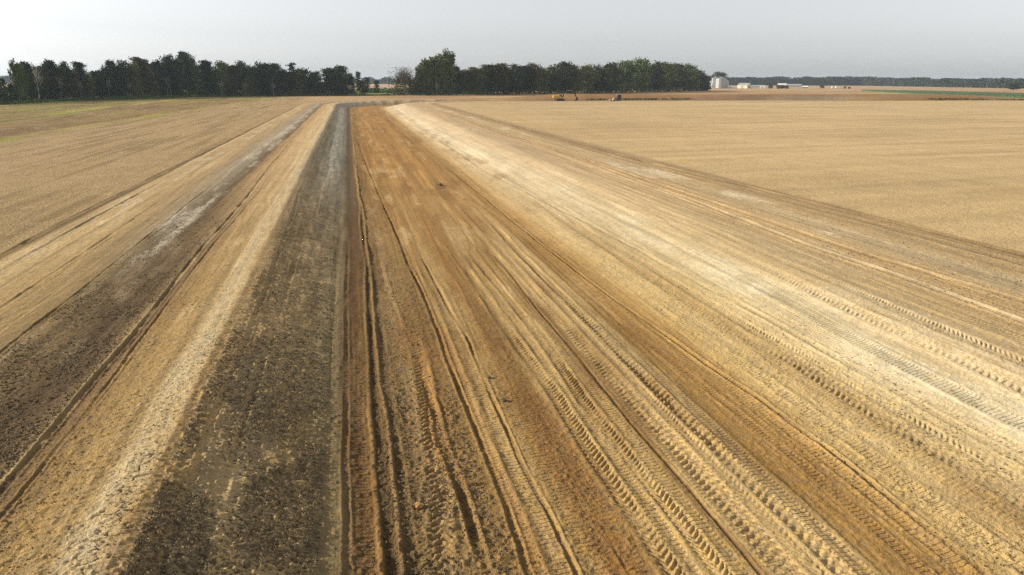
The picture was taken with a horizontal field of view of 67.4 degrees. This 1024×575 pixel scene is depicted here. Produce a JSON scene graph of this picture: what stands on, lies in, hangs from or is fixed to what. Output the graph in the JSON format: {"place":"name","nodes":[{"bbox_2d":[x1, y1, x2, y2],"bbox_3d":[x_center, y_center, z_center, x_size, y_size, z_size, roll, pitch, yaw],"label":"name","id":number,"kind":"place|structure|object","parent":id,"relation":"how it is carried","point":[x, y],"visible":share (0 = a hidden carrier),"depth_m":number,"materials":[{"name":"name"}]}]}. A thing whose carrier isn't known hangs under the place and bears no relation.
{"place":"outdoors","nodes":[
{"label":"outdoors","id":0,"kind":"place"},
{"bbox_2d":[0,81,1023,574],"bbox_3d":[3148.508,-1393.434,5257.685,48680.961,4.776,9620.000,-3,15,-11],"label":"ground","id":1,"kind":"structure","parent":0,"point":[532,217],"depth_m":35.28,"materials":[{"name":"beige soil"}]},
{"bbox_2d":[0,78,6,101],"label":"conifer tree","id":2,"kind":"object","parent":1,"relation":"on","point":[1,88],"visible":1,"depth_m":318.30,"materials":[{"name":"green plant"}]},
{"bbox_2d":[0,78,8,100],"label":"conifer tree","id":3,"kind":"object","parent":1,"relation":"on","point":[5,87],"visible":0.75,"depth_m":321.83,"materials":[{"name":"green plant"}]},
{"bbox_2d":[7,82,18,100],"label":"broadleaf tree","id":4,"kind":"object","parent":1,"relation":"on","point":[11,89],"visible":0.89,"depth_m":327.44,"materials":[{"name":"green plant"}]},
{"bbox_2d":[7,58,23,100],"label":"cottonwood tree","id":5,"kind":"object","parent":1,"relation":"on","point":[16,73],"visible":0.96,"depth_m":330.88,"materials":[{"name":"green plant"}]},
{"bbox_2d":[19,64,32,99],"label":"broadleaf tree","id":6,"kind":"object","parent":1,"relation":"on","point":[25,75],"visible":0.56,"depth_m":337.49,"materials":[{"name":"green plant"}]},
{"bbox_2d":[16,61,40,100],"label":"cypress tree","id":7,"kind":"object","parent":1,"relation":"on","point":[28,67],"visible":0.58,"depth_m":342.14,"materials":[{"name":"green plant"}]},
{"bbox_2d":[31,64,42,98],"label":"dead tree","id":8,"kind":"object","parent":1,"relation":"on","point":[36,71],"visible":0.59,"depth_m":350.71,"materials":[{"name":"grey plant"}]},
{"bbox_2d":[35,68,53,98],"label":"broadleaf tree","id":9,"kind":"object","parent":1,"relation":"on","point":[43,87],"visible":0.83,"depth_m":357.14,"materials":[{"name":"green plant"}]},
{"bbox_2d":[39,58,61,98],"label":"tree","id":10,"kind":"object","parent":1,"relation":"on","point":[49,67],"visible":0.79,"depth_m":363.84,"materials":[{"name":"green plant"}]},
{"bbox_2d":[54,66,68,98],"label":"broadleaf tree","id":11,"kind":"object","parent":1,"relation":"on","point":[62,76],"visible":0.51,"depth_m":374.81,"materials":[{"name":"green plant"}]},
{"bbox_2d":[59,60,73,97],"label":"broadleaf tree","id":12,"kind":"object","parent":1,"relation":"on","point":[68,72],"visible":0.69,"depth_m":378.57,"materials":[{"name":"green plant"}]},
{"bbox_2d":[67,71,84,98],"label":"tree","id":13,"kind":"object","parent":1,"relation":"on","point":[74,85],"visible":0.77,"depth_m":383.84,"materials":[{"name":"green plant"}]},
{"bbox_2d":[70,61,91,97],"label":"cypress tree","id":14,"kind":"object","parent":1,"relation":"on","point":[79,68],"visible":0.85,"depth_m":388.01,"materials":[{"name":"green plant"}]},
{"bbox_2d":[83,73,95,97],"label":"broadleaf tree","id":15,"kind":"object","parent":1,"relation":"on","point":[91,85],"visible":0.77,"depth_m":393.89,"materials":[{"name":"green plant"}]},
{"bbox_2d":[88,70,107,97],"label":"tree","id":16,"kind":"object","parent":1,"relation":"on","point":[98,78],"visible":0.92,"depth_m":398.74,"materials":[{"name":"green plant"}]},
{"bbox_2d":[99,63,113,97],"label":"broadleaf tree","id":17,"kind":"object","parent":1,"relation":"on","point":[105,69],"visible":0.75,"depth_m":404.02,"materials":[{"name":"green plant"}]},
{"bbox_2d":[0,94,221,104],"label":"verge grass","id":18,"kind":"structure","parent":1,"relation":"on","point":[68,99],"depth_m":392.25,"materials":[{"name":"green plant"}]},
{"bbox_2d":[101,60,122,96],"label":"broadleaf tree","id":19,"kind":"object","parent":1,"relation":"on","point":[111,66],"visible":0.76,"depth_m":408.67,"materials":[{"name":"green plant"}]},
{"bbox_2d":[112,65,130,96],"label":"tree","id":20,"kind":"object","parent":1,"relation":"on","point":[123,81],"visible":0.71,"depth_m":414.63,"materials":[{"name":"green plant"}]},
{"bbox_2d":[116,60,135,95],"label":"broadleaf tree","id":21,"kind":"object","parent":1,"relation":"on","point":[125,64],"visible":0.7,"depth_m":418.92,"materials":[{"name":"green plant"}]},
{"bbox_2d":[126,61,144,96],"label":"broadleaf tree","id":22,"kind":"object","parent":1,"relation":"on","point":[137,84],"visible":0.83,"depth_m":426.33,"materials":[{"name":"green plant"}]},
{"bbox_2d":[128,56,154,95],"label":"tree","id":23,"kind":"object","parent":1,"relation":"on","point":[143,64],"visible":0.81,"depth_m":430.47,"materials":[{"name":"green plant"}]},
{"bbox_2d":[149,59,168,95],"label":"broadleaf tree","id":24,"kind":"object","parent":1,"relation":"on","point":[156,66],"visible":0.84,"depth_m":444.13,"materials":[{"name":"green plant"}]},
{"bbox_2d":[158,53,180,94],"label":"broadleaf tree","id":25,"kind":"object","parent":1,"relation":"on","point":[168,63],"visible":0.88,"depth_m":453.50,"materials":[{"name":"green plant"}]},
{"bbox_2d":[0,89,360,102],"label":"undergrowth","id":26,"kind":"object","parent":1,"relation":"on","point":[185,93],"visible":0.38,"depth_m":485.47,"materials":[{"name":"green plant"}]},
{"bbox_2d":[174,51,196,94],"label":"tree","id":27,"kind":"object","parent":1,"relation":"on","point":[182,55],"visible":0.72,"depth_m":467.41,"materials":[{"name":"green plant"}]},
{"bbox_2d":[186,57,201,94],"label":"broadleaf tree","id":28,"kind":"object","parent":1,"relation":"on","point":[195,73],"visible":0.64,"depth_m":474.87,"materials":[{"name":"green plant"}]},
{"bbox_2d":[0,75,403,83],"bbox_3d":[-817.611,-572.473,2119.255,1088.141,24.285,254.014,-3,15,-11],"label":"wood","id":29,"kind":"object","parent":1,"relation":"on","point":[384,80],"visible":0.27,"depth_m":2260.11,"materials":[{"name":"green plant"}]},
{"bbox_2d":[198,59,217,94],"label":"broadleaf tree","id":30,"kind":"object","parent":1,"relation":"on","point":[206,72],"visible":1,"depth_m":479.14,"materials":[{"name":"green plant"}]},
{"bbox_2d":[209,68,223,94],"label":"broadleaf tree","id":31,"kind":"object","parent":1,"relation":"on","point":[216,82],"visible":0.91,"depth_m":483.67,"materials":[{"name":"green plant"}]},
{"bbox_2d":[213,59,231,94],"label":"broadleaf tree","id":32,"kind":"object","parent":1,"relation":"on","point":[221,66],"visible":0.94,"depth_m":484.63,"materials":[{"name":"green plant"}]},
{"bbox_2d":[224,64,239,93],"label":"tree","id":33,"kind":"object","parent":1,"relation":"on","point":[232,86],"visible":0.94,"depth_m":488.89,"materials":[{"name":"green plant"}]},
{"bbox_2d":[234,60,249,94],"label":"broadleaf tree","id":34,"kind":"object","parent":1,"relation":"on","point":[242,72],"visible":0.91,"depth_m":492.64,"materials":[{"name":"green plant"}]},
{"bbox_2d":[243,64,258,94],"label":"broadleaf tree","id":35,"kind":"object","parent":1,"relation":"on","point":[253,77],"visible":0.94,"depth_m":496.90,"materials":[{"name":"green plant"}]},
{"bbox_2d":[0,191,511,574],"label":"dark soil clods","id":36,"kind":"object","parent":1,"relation":"on","point":[153,546],"visible":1,"depth_m":22.76,"materials":[{"name":"soil"}]},
{"bbox_2d":[250,61,266,94],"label":"broadleaf tree","id":37,"kind":"object","parent":1,"relation":"on","point":[259,86],"visible":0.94,"depth_m":498.87,"materials":[{"name":"green plant"}]},
{"bbox_2d":[259,62,273,94],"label":"broadleaf tree","id":38,"kind":"object","parent":1,"relation":"on","point":[268,74],"visible":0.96,"depth_m":501.01,"materials":[{"name":"green plant"}]},
{"bbox_2d":[266,63,284,94],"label":"tree","id":39,"kind":"object","parent":1,"relation":"on","point":[275,68],"visible":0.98,"depth_m":502.83,"materials":[{"name":"green plant"}]},
{"bbox_2d":[276,68,291,94],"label":"broadleaf tree","id":40,"kind":"object","parent":1,"relation":"on","point":[286,89],"visible":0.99,"depth_m":505.73,"materials":[{"name":"green plant"}]},
{"bbox_2d":[285,63,296,90],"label":"conifer tree","id":41,"kind":"object","parent":1,"relation":"on","point":[291,67],"visible":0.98,"depth_m":507.97,"materials":[{"name":"green plant"}]},
{"bbox_2d":[290,67,310,94],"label":"broadleaf tree","id":42,"kind":"object","parent":1,"relation":"on","point":[298,78],"visible":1,"depth_m":510.13,"materials":[{"name":"green plant"}]},
{"bbox_2d":[209,94,395,95],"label":"verge weeds","id":43,"kind":"object","parent":1,"relation":"on","point":[302,95],"visible":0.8,"depth_m":508.65,"materials":[{"name":"green plant"}]},
{"bbox_2d":[300,67,316,94],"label":"broadleaf tree","id":44,"kind":"object","parent":1,"relation":"on","point":[309,87],"visible":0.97,"depth_m":511.99,"materials":[{"name":"green plant"}]},
{"bbox_2d":[311,70,323,94],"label":"broadleaf tree","id":45,"kind":"object","parent":1,"relation":"on","point":[317,90],"visible":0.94,"depth_m":515.00,"materials":[{"name":"green plant"}]},
{"bbox_2d":[319,67,341,94],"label":"tree","id":46,"kind":"object","parent":1,"relation":"on","point":[328,76],"visible":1,"depth_m":517.34,"materials":[{"name":"green plant"}]},
{"bbox_2d":[330,65,349,94],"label":"tree","id":47,"kind":"object","parent":1,"relation":"on","point":[341,80],"visible":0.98,"depth_m":520.25,"materials":[{"name":"green plant"}]},
{"bbox_2d":[344,73,355,93],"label":"broadleaf tree","id":48,"kind":"object","parent":1,"relation":"on","point":[350,79],"visible":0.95,"depth_m":525.44,"materials":[{"name":"green plant"}]},
{"bbox_2d":[355,71,363,91],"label":"conifer tree","id":49,"kind":"object","parent":1,"relation":"on","point":[357,74],"visible":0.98,"depth_m":533.98,"materials":[{"name":"green plant"}]},
{"bbox_2d":[358,80,366,93],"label":"broadleaf tree","id":50,"kind":"object","parent":1,"relation":"on","point":[362,89],"visible":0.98,"depth_m":535.08,"materials":[{"name":"green plant"}]},
{"bbox_2d":[363,77,370,93],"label":"conifer tree","id":51,"kind":"object","parent":1,"relation":"on","point":[367,81],"visible":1,"depth_m":535.97,"materials":[{"name":"green plant"}]},
{"bbox_2d":[372,80,379,93],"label":"conifer tree","id":52,"kind":"object","parent":1,"relation":"on","point":[376,86],"visible":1,"depth_m":549.28,"materials":[{"name":"green plant"}]},
{"bbox_2d":[358,87,399,92],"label":"gap hedge","id":53,"kind":"object","parent":1,"relation":"on","point":[381,90],"visible":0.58,"depth_m":638.53,"materials":[{"name":"green plant"}]},
{"bbox_2d":[388,66,420,94],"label":"half bare tree","id":54,"kind":"object","parent":1,"relation":"on","point":[404,78],"visible":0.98,"depth_m":529.92,"materials":[{"name":"grey plant"}]},
{"bbox_2d":[405,80,419,94],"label":"broadleaf tree","id":55,"kind":"object","parent":1,"relation":"on","point":[413,90],"visible":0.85,"depth_m":534.81,"materials":[{"name":"green plant"}]},
{"bbox_2d":[415,502,422,509],"bbox_3d":[-2.651,6.235,21.955,0.232,0.203,0.288,-3,15,-11],"label":"earth lump","id":56,"kind":"object","parent":1,"relation":"on","point":[418,505],"visible":1,"depth_m":21.86,"materials":[{"name":"brown soil"}]},
{"bbox_2d":[413,65,426,94],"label":"cottonwood tree","id":57,"kind":"object","parent":1,"relation":"on","point":[420,77],"visible":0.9,"depth_m":535.38,"materials":[{"name":"green plant"}]},
{"bbox_2d":[418,56,436,94],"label":"cottonwood tree","id":58,"kind":"object","parent":1,"relation":"on","point":[423,65],"visible":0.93,"depth_m":536.60,"materials":[{"name":"green plant"}]},
{"bbox_2d":[426,53,444,94],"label":"cottonwood tree","id":59,"kind":"object","parent":1,"relation":"on","point":[436,72],"visible":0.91,"depth_m":538.67,"materials":[{"name":"green plant"}]},
{"bbox_2d":[438,54,452,94],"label":"cottonwood tree","id":60,"kind":"object","parent":1,"relation":"on","point":[442,63],"visible":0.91,"depth_m":541.13,"materials":[{"name":"green plant"}]},
{"bbox_2d":[441,48,460,94],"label":"cottonwood tree","id":61,"kind":"object","parent":1,"relation":"on","point":[450,84],"visible":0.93,"depth_m":542.53,"materials":[{"name":"green plant"}]},
{"bbox_2d":[452,66,463,94],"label":"broadleaf tree","id":62,"kind":"object","parent":1,"relation":"on","point":[459,75],"visible":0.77,"depth_m":548.75,"materials":[{"name":"green plant"}]},
{"bbox_2d":[459,70,474,94],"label":"broadleaf tree","id":63,"kind":"object","parent":1,"relation":"on","point":[467,78],"visible":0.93,"depth_m":554.11,"materials":[{"name":"green plant"}]},
{"bbox_2d":[464,67,482,94],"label":"cypress tree","id":64,"kind":"object","parent":1,"relation":"on","point":[475,70],"visible":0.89,"depth_m":557.36,"materials":[{"name":"green plant"}]},
{"bbox_2d":[476,69,489,94],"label":"broadleaf tree","id":65,"kind":"object","parent":1,"relation":"on","point":[484,78],"visible":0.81,"depth_m":561.88,"materials":[{"name":"green plant"}]},
{"bbox_2d":[480,64,500,94],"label":"tree","id":66,"kind":"object","parent":1,"relation":"on","point":[491,82],"visible":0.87,"depth_m":565.29,"materials":[{"name":"green plant"}]},
{"bbox_2d":[494,63,513,94],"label":"tree","id":67,"kind":"object","parent":1,"relation":"on","point":[502,68],"visible":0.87,"depth_m":570.83,"materials":[{"name":"green plant"}]},
{"bbox_2d":[503,68,517,94],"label":"broadleaf tree","id":68,"kind":"object","parent":1,"relation":"on","point":[511,87],"visible":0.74,"depth_m":577.49,"materials":[{"name":"green plant"}]},
{"bbox_2d":[0,172,1023,574],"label":"tan soil clods","id":69,"kind":"object","parent":1,"relation":"on","point":[578,448],"visible":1,"depth_m":23.15,"materials":[{"name":"beige soil"}]},
{"bbox_2d":[507,63,525,93],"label":"broadleaf tree","id":70,"kind":"object","parent":1,"relation":"on","point":[517,69],"visible":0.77,"depth_m":580.91,"materials":[{"name":"green plant"}]},
{"bbox_2d":[520,65,537,93],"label":"broadleaf tree","id":71,"kind":"object","parent":1,"relation":"on","point":[528,81],"visible":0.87,"depth_m":589.83,"materials":[{"name":"green plant"}]},
{"bbox_2d":[522,62,542,93],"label":"broadleaf tree","id":72,"kind":"object","parent":1,"relation":"on","point":[539,74],"visible":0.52,"depth_m":596.75,"materials":[{"name":"green plant"}]},
{"bbox_2d":[536,67,549,93],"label":"broadleaf tree","id":73,"kind":"object","parent":1,"relation":"on","point":[544,79],"visible":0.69,"depth_m":605.13,"materials":[{"name":"green plant"}]},
{"bbox_2d":[385,83,710,94],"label":"undergrowth","id":74,"kind":"object","parent":1,"relation":"on","point":[536,92],"visible":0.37,"depth_m":627.85,"materials":[{"name":"green plant"}]},
{"bbox_2d":[544,64,562,93],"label":"broadleaf tree","id":75,"kind":"object","parent":1,"relation":"on","point":[554,84],"visible":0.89,"depth_m":613.75,"materials":[{"name":"green plant"}]},
{"bbox_2d":[552,61,576,93],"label":"broadleaf tree","id":76,"kind":"object","parent":1,"relation":"on","point":[567,68],"visible":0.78,"depth_m":622.45,"materials":[{"name":"green plant"}]},
{"bbox_2d":[553,90,577,100],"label":"excavator","id":77,"kind":"object","parent":1,"relation":"on","point":[559,96],"visible":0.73,"depth_m":399.07,"materials":[{"name":"yellow metal"}]},
{"bbox_2d":[565,65,586,91],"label":"broadleaf tree","id":78,"kind":"object","parent":1,"relation":"on","point":[577,73],"visible":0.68,"depth_m":632.10,"materials":[{"name":"green plant"}]},
{"bbox_2d":[578,64,598,92],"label":"broadleaf tree","id":79,"kind":"object","parent":1,"relation":"on","point":[589,82],"visible":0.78,"depth_m":643.07,"materials":[{"name":"green plant"}]},
{"bbox_2d":[589,63,612,92],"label":"broadleaf tree","id":80,"kind":"object","parent":1,"relation":"on","point":[601,76],"visible":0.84,"depth_m":654.82,"materials":[{"name":"green plant"}]},
{"bbox_2d":[599,62,624,92],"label":"broadleaf tree","id":81,"kind":"object","parent":1,"relation":"on","point":[613,83],"visible":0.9,"depth_m":673.38,"materials":[{"name":"green plant"}]},
{"bbox_2d":[612,95,621,100],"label":"bulldozer","id":82,"kind":"object","parent":1,"relation":"on","point":[618,98],"visible":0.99,"depth_m":403.22,"materials":[{"name":"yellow metal"}]},
{"bbox_2d":[615,59,637,92],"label":"broadleaf tree","id":83,"kind":"object","parent":1,"relation":"on","point":[627,68],"visible":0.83,"depth_m":691.73,"materials":[{"name":"green plant"}]},
{"bbox_2d":[625,57,657,91],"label":"broadleaf tree","id":84,"kind":"object","parent":1,"relation":"on","point":[644,70],"visible":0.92,"depth_m":719.73,"materials":[{"name":"green plant"}]},
{"bbox_2d":[646,60,668,91],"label":"broadleaf tree","id":85,"kind":"object","parent":1,"relation":"on","point":[657,84],"visible":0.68,"depth_m":741.19,"materials":[{"name":"green plant"}]},
{"bbox_2d":[659,62,678,91],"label":"broadleaf tree","id":86,"kind":"object","parent":1,"relation":"on","point":[670,68],"visible":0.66,"depth_m":760.55,"materials":[{"name":"green plant"}]},
{"bbox_2d":[667,62,689,91],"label":"broadleaf tree","id":87,"kind":"object","parent":1,"relation":"on","point":[682,73],"visible":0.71,"depth_m":782.37,"materials":[{"name":"green plant"}]},
{"bbox_2d":[679,63,701,90],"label":"broadleaf tree","id":88,"kind":"object","parent":1,"relation":"on","point":[694,73],"visible":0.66,"depth_m":803.61,"materials":[{"name":"green plant"}]},
{"bbox_2d":[691,68,707,90],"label":"broadleaf tree","id":89,"kind":"object","parent":1,"relation":"on","point":[702,81],"visible":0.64,"depth_m":822.91,"materials":[{"name":"green plant"}]},
{"bbox_2d":[700,75,712,90],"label":"broadleaf tree","id":90,"kind":"object","parent":1,"relation":"on","point":[708,84],"visible":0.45,"depth_m":839.05,"materials":[{"name":"green plant"}]},
{"bbox_2d":[710,77,717,87],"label":"grain bin","id":91,"kind":"object","parent":1,"relation":"on","point":[713,81],"visible":0.25,"depth_m":1221.89,"materials":[{"name":"silver metal"}]},
{"bbox_2d":[710,71,729,81],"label":"broadleaf tree","id":92,"kind":"object","parent":1,"relation":"on","point":[719,74],"visible":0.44,"depth_m":1322.73,"materials":[{"name":"green plant"}]},
{"bbox_2d":[715,77,726,87],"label":"grain bin","id":93,"kind":"object","parent":1,"relation":"on","point":[720,82],"visible":0.92,"depth_m":1190.54,"materials":[{"name":"silver metal"}]},
{"bbox_2d":[737,83,751,87],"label":"metal shed","id":94,"kind":"structure","parent":1,"relation":"on","point":[743,85],"depth_m":1208.27,"materials":[{"name":"beige metal"}]},
{"bbox_2d":[752,85,765,87],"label":"long shed","id":95,"kind":"structure","parent":1,"relation":"on","point":[755,86],"depth_m":1295.71,"materials":[{"name":"white metal"}]},
{"bbox_2d":[786,84,801,86],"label":"long shed","id":96,"kind":"structure","parent":1,"relation":"on","point":[794,85],"depth_m":1479.69,"materials":[{"name":"white metal"}]},
{"bbox_2d":[586,98,1023,100],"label":"ditch weeds","id":97,"kind":"object","parent":1,"relation":"on","point":[596,99],"visible":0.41,"depth_m":448.06,"materials":[{"name":"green plant"}]},
{"bbox_2d":[708,76,1023,87],"bbox_3d":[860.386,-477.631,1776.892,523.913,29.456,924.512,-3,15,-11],"label":"wood","id":98,"kind":"object","parent":1,"relation":"on","point":[991,82],"visible":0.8,"depth_m":2057.99,"materials":[{"name":"green plant"}]},
{"bbox_2d":[861,90,1023,97],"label":"green crop","id":99,"kind":"object","parent":1,"relation":"on","point":[1006,94],"visible":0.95,"depth_m":706.23,"materials":[{"name":"green plant"}]},
{"bbox_2d":[1007,82,1022,89],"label":"broadleaf tree","id":100,"kind":"object","parent":1,"relation":"on","point":[1013,86],"visible":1,"depth_m":1069.78,"materials":[{"name":"green plant"}]},
{"bbox_2d":[0,0,1023,80],"label":"sky","id":101,"kind":"structure","parent":0,"point":[934,39],"materials":[{"name":"grey"}]}
]}

